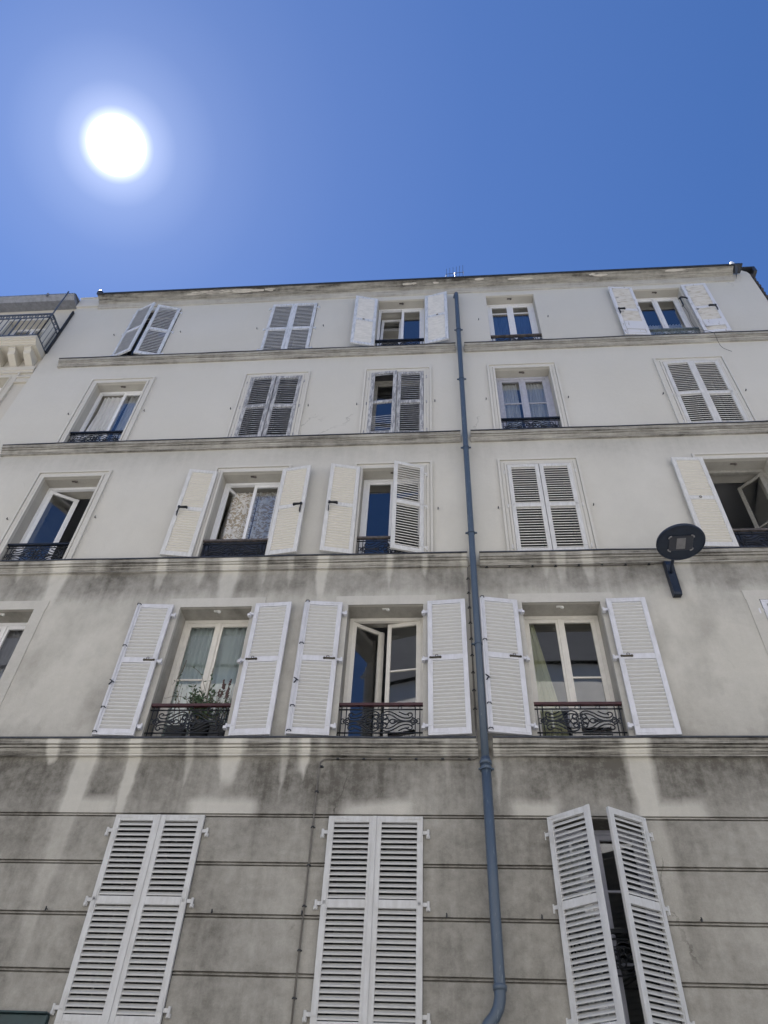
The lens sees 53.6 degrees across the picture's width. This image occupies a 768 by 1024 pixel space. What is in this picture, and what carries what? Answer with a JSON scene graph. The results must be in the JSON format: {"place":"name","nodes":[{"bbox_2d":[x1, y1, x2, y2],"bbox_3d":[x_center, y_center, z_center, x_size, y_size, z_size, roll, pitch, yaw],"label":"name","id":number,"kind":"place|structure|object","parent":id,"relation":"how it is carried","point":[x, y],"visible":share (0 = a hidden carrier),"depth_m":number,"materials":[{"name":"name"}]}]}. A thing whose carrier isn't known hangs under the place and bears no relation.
{"place":"outdoors","nodes":[
{"label":"outdoors","id":0,"kind":"place"},
{"bbox_2d":[0,291,98,461],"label":"neighbour building","id":1,"kind":"structure","parent":0,"point":[40,335],"depth_m":15.95,"materials":[{"name":"paint"}]},
{"bbox_2d":[10,329,44,334],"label":"window","id":2,"kind":"structure","parent":1,"relation":"in","point":[31,331],"depth_m":17.41,"materials":[{"name":"white"}]},
{"bbox_2d":[0,0,767,299],"label":"sky","id":3,"kind":"structure","parent":0,"point":[145,145],"materials":[{"name":"blue"}]},
{"label":"road","id":4,"kind":"structure","parent":0,"visible":0},
{"bbox_2d":[0,263,767,1023],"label":"apartment building","id":5,"kind":"structure","parent":4,"relation":"on","point":[150,873],"depth_m":9.98,"materials":[{"name":"paint"}]},
{"bbox_2d":[0,630,23,678],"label":"curtain","id":6,"kind":"object","parent":5,"relation":"hanging from","point":[9,645],"visible":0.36,"depth_m":10.77,"materials":[{"name":"grey fabric"}]},
{"bbox_2d":[0,623,26,649],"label":"window","id":7,"kind":"structure","parent":5,"relation":"in","point":[5,628],"depth_m":10.92,"materials":[{"name":"white wood"}]},
{"bbox_2d":[0,1010,49,1023],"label":"shop fascia","id":8,"kind":"structure","parent":5,"relation":"attached to","point":[21,1017],"depth_m":6.99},
{"bbox_2d":[12,487,95,559],"bbox_3d":[-5.286,0.356,12.396,1.020,2.015,0.304,-1,-47,4],"label":"window","id":9,"kind":"structure","parent":5,"relation":"in","point":[52,491],"depth_m":12.78,"materials":[{"name":"white wood"}]},
{"bbox_2d":[85,397,127,441],"bbox_3d":[-5.365,-1.627,14.455,0.479,1.900,0.051,-1,-47,4],"label":"curtain","id":10,"kind":"object","parent":5,"relation":"hanging from","point":[105,414],"visible":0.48,"depth_m":14.72,"materials":[{"name":"white fabric"}]},
{"bbox_2d":[75,391,141,441],"bbox_3d":[-5.177,-1.636,14.443,1.020,2.010,0.257,-1,-47,4],"label":"window","id":11,"kind":"structure","parent":5,"relation":"in","point":[129,393],"depth_m":14.78,"materials":[{"name":"white wood"}]},
{"bbox_2d":[110,396,138,440],"bbox_3d":[-4.862,-1.638,14.417,0.388,1.900,0.052,-1,-47,4],"label":"curtain","id":12,"kind":"object","parent":5,"relation":"hanging from","point":[125,417],"visible":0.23,"depth_m":14.67,"materials":[{"name":"white fabric"}]},
{"bbox_2d":[71,826,203,1023],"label":"window","id":13,"kind":"structure","parent":5,"relation":"in","point":[143,831],"depth_m":7.98,"materials":[{"name":"white wood"}]},
{"bbox_2d":[122,319,176,354],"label":"window","id":14,"kind":"structure","parent":5,"relation":"in","point":[147,321],"depth_m":16.81,"materials":[{"name":"white wood"}]},
{"bbox_2d":[162,628,214,735],"bbox_3d":[-2.597,2.315,10.089,0.507,1.945,0.045,-1,-47,4],"label":"curtain","id":15,"kind":"object","parent":5,"relation":"hanging from","point":[198,648],"visible":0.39,"depth_m":10.34,"materials":[{"name":"fabric"}]},
{"bbox_2d":[164,660,233,735],"bbox_3d":[-2.356,2.390,9.615,0.956,1.260,0.283,-1,-47,4],"label":"balcony planter","id":16,"kind":"object","parent":5,"relation":"on","point":[196,698],"visible":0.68,"depth_m":9.50,"materials":[{"name":"green plant"}]},
{"bbox_2d":[152,620,248,735],"bbox_3d":[-2.350,2.243,10.015,1.015,2.055,0.090,-1,-47,4],"label":"window","id":17,"kind":"structure","parent":5,"relation":"in","point":[219,625],"depth_m":10.35,"materials":[{"name":"white wood"}]},
{"bbox_2d":[206,628,246,735],"bbox_3d":[-2.091,2.303,10.051,0.507,1.945,0.052,-1,-47,4],"label":"curtain","id":18,"kind":"object","parent":5,"relation":"hanging from","point":[226,667],"visible":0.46,"depth_m":10.33,"materials":[{"name":"fabric"}]},
{"bbox_2d":[221,492,258,538],"bbox_3d":[-2.378,0.331,12.210,0.444,1.905,0.038,-1,-47,4],"label":"curtain","id":19,"kind":"object","parent":5,"relation":"hanging from","point":[236,519],"visible":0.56,"depth_m":12.49,"materials":[{"name":"white fabric"}]},
{"bbox_2d":[210,482,279,538],"bbox_3d":[-2.195,0.345,12.219,1.010,2.015,0.469,-1,-47,4],"label":"window","id":20,"kind":"structure","parent":5,"relation":"in","point":[269,485],"depth_m":12.57,"materials":[{"name":"white wood"}]},
{"bbox_2d":[249,492,276,538],"bbox_3d":[-1.925,0.321,12.175,0.424,1.905,0.037,-1,-47,4],"label":"curtain","id":21,"kind":"object","parent":5,"relation":"hanging from","point":[263,515],"visible":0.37,"depth_m":12.46,"materials":[{"name":"white fabric"}]},
{"bbox_2d":[240,385,296,434],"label":"window","id":22,"kind":"structure","parent":5,"relation":"in","point":[276,401],"depth_m":14.46,"materials":[{"name":"white wood"}]},
{"bbox_2d":[265,313,315,349],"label":"window","id":23,"kind":"structure","parent":5,"relation":"in","point":[296,313],"depth_m":16.60,"materials":[{"name":"white wood"}]},
{"bbox_2d":[317,828,416,1023],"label":"window","id":24,"kind":"structure","parent":5,"relation":"in","point":[385,833],"depth_m":8.04,"materials":[{"name":"white wood"}]},
{"bbox_2d":[340,618,422,735],"bbox_3d":[0.011,2.280,9.923,1.025,2.055,0.340,-1,-47,4],"label":"window","id":25,"kind":"structure","parent":5,"relation":"in","point":[403,622],"depth_m":10.14,"materials":[{"name":"white wood"}]},
{"bbox_2d":[359,479,419,552],"bbox_3d":[0.130,0.153,11.914,1.000,2.015,0.090,-1,-47,4],"label":"window","id":26,"kind":"structure","parent":5,"relation":"in","point":[384,482],"depth_m":12.30,"materials":[{"name":"white wood"}]},
{"bbox_2d":[371,381,419,431],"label":"window","id":27,"kind":"structure","parent":5,"relation":"in","point":[380,384],"depth_m":14.48,"materials":[{"name":"white wood"}]},
{"bbox_2d":[377,308,423,345],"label":"window","id":28,"kind":"structure","parent":5,"relation":"in","point":[412,310],"depth_m":16.55,"materials":[{"name":"white wood"}]},
{"bbox_2d":[446,266,463,276],"bbox_3d":[1.696,-5.294,18.035,0.460,1.835,0.320,-1,-47,4],"label":"antenna","id":29,"kind":"object","parent":5,"relation":"on","point":[454,272],"visible":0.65,"depth_m":18.61,"materials":[{"name":"metal"}]},
{"bbox_2d":[290,561,662,1023],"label":"conduit","id":30,"kind":"object","parent":5,"relation":"attached to","point":[299,950],"visible":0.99,"depth_m":8.68,"materials":[{"name":"black metal"}]},
{"bbox_2d":[453,292,506,1023],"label":"drainpipe","id":31,"kind":"object","parent":5,"relation":"attached to","point":[494,1015],"visible":1,"depth_m":8.40,"materials":[{"name":"grey metal"}]},
{"bbox_2d":[493,316,509,340],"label":"curtain","id":32,"kind":"object","parent":5,"relation":"hanging from","point":[501,325],"visible":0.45,"depth_m":16.18,"materials":[{"name":"blue fabric"}]},
{"bbox_2d":[502,385,522,428],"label":"curtain","id":33,"kind":"object","parent":5,"relation":"hanging from","point":[510,394],"visible":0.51,"depth_m":14.12,"materials":[{"name":"white fabric"}]},
{"bbox_2d":[487,303,539,340],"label":"window","id":34,"kind":"structure","parent":5,"relation":"in","point":[509,308],"depth_m":16.30,"materials":[{"name":"white wood"}]},
{"bbox_2d":[514,315,532,339],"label":"curtain","id":35,"kind":"object","parent":5,"relation":"hanging from","point":[522,324],"visible":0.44,"depth_m":16.14,"materials":[{"name":"blue fabric"}]},
{"bbox_2d":[496,376,558,428],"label":"window","id":36,"kind":"structure","parent":5,"relation":"in","point":[521,381],"depth_m":14.08,"materials":[{"name":"white wood"}]},
{"bbox_2d":[526,384,550,426],"bbox_3d":[2.842,-1.800,13.819,0.428,1.855,0.051,-1,-47,4],"label":"curtain","id":37,"kind":"object","parent":5,"relation":"hanging from","point":[535,393],"visible":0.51,"depth_m":14.08,"materials":[{"name":"white fabric"}]},
{"bbox_2d":[512,475,582,547],"bbox_3d":[2.473,0.099,11.737,1.020,2.015,0.090,-1,-47,4],"label":"window","id":38,"kind":"structure","parent":5,"relation":"in","point":[538,501],"depth_m":11.83,"materials":[{"name":"white wood"}]},
{"bbox_2d":[529,624,568,735],"bbox_3d":[2.088,2.206,9.735,0.414,1.945,0.053,-1,-47,4],"label":"curtain","id":39,"kind":"object","parent":5,"relation":"hanging from","point":[546,690],"visible":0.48,"depth_m":9.71,"materials":[{"name":"white fabric"}]},
{"bbox_2d":[523,615,621,735],"bbox_3d":[2.351,2.135,9.661,1.035,2.055,0.090,-1,-47,4],"label":"window","id":40,"kind":"structure","parent":5,"relation":"in","point":[559,621],"depth_m":9.86,"materials":[{"name":"white wood"}]},
{"bbox_2d":[557,841,609,1023],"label":"curtain","id":41,"kind":"object","parent":5,"relation":"hanging from","point":[565,894],"visible":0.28,"depth_m":7.70,"materials":[{"name":"white fabric"}]},
{"bbox_2d":[555,830,679,1023],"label":"window","id":42,"kind":"structure","parent":5,"relation":"in","point":[600,835],"depth_m":7.79,"materials":[{"name":"white wood"}]},
{"bbox_2d":[647,325,663,334],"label":"curtain","id":43,"kind":"object","parent":5,"relation":"hanging from","point":[654,327],"visible":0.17,"depth_m":15.70,"materials":[{"name":"white fabric"}]},
{"bbox_2d":[637,297,693,333],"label":"window","id":44,"kind":"structure","parent":5,"relation":"in","point":[654,301],"depth_m":16.07,"materials":[{"name":"white wood"}]},
{"bbox_2d":[669,324,687,332],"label":"curtain","id":45,"kind":"object","parent":5,"relation":"hanging from","point":[677,326],"visible":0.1,"depth_m":15.68,"materials":[{"name":"white fabric"}]},
{"bbox_2d":[656,523,705,597],"bbox_3d":[3.867,0.563,9.994,0.616,0.639,1.025,-1,-47,4],"label":"wall lamp","id":46,"kind":"object","parent":5,"relation":"attached to","point":[682,541],"visible":1,"depth_m":9.89,"materials":[{"name":"grey metal"}]},
{"bbox_2d":[678,296,731,351],"bbox_3d":[6.297,-3.734,14.965,0.538,1.998,0.087,2,-47,1],"label":"loose cable","id":47,"kind":"object","parent":5,"relation":"hanging from","point":[680,297],"visible":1,"depth_m":15.42,"materials":[{"name":"black metal"}]},
{"bbox_2d":[671,371,738,419],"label":"window","id":48,"kind":"structure","parent":5,"relation":"in","point":[685,371],"depth_m":13.71,"materials":[{"name":"white wood"}]},
{"bbox_2d":[708,469,767,527],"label":"window","id":49,"kind":"structure","parent":5,"relation":"in","point":[761,474],"depth_m":12.19,"materials":[{"name":"white wood"}]}
]}

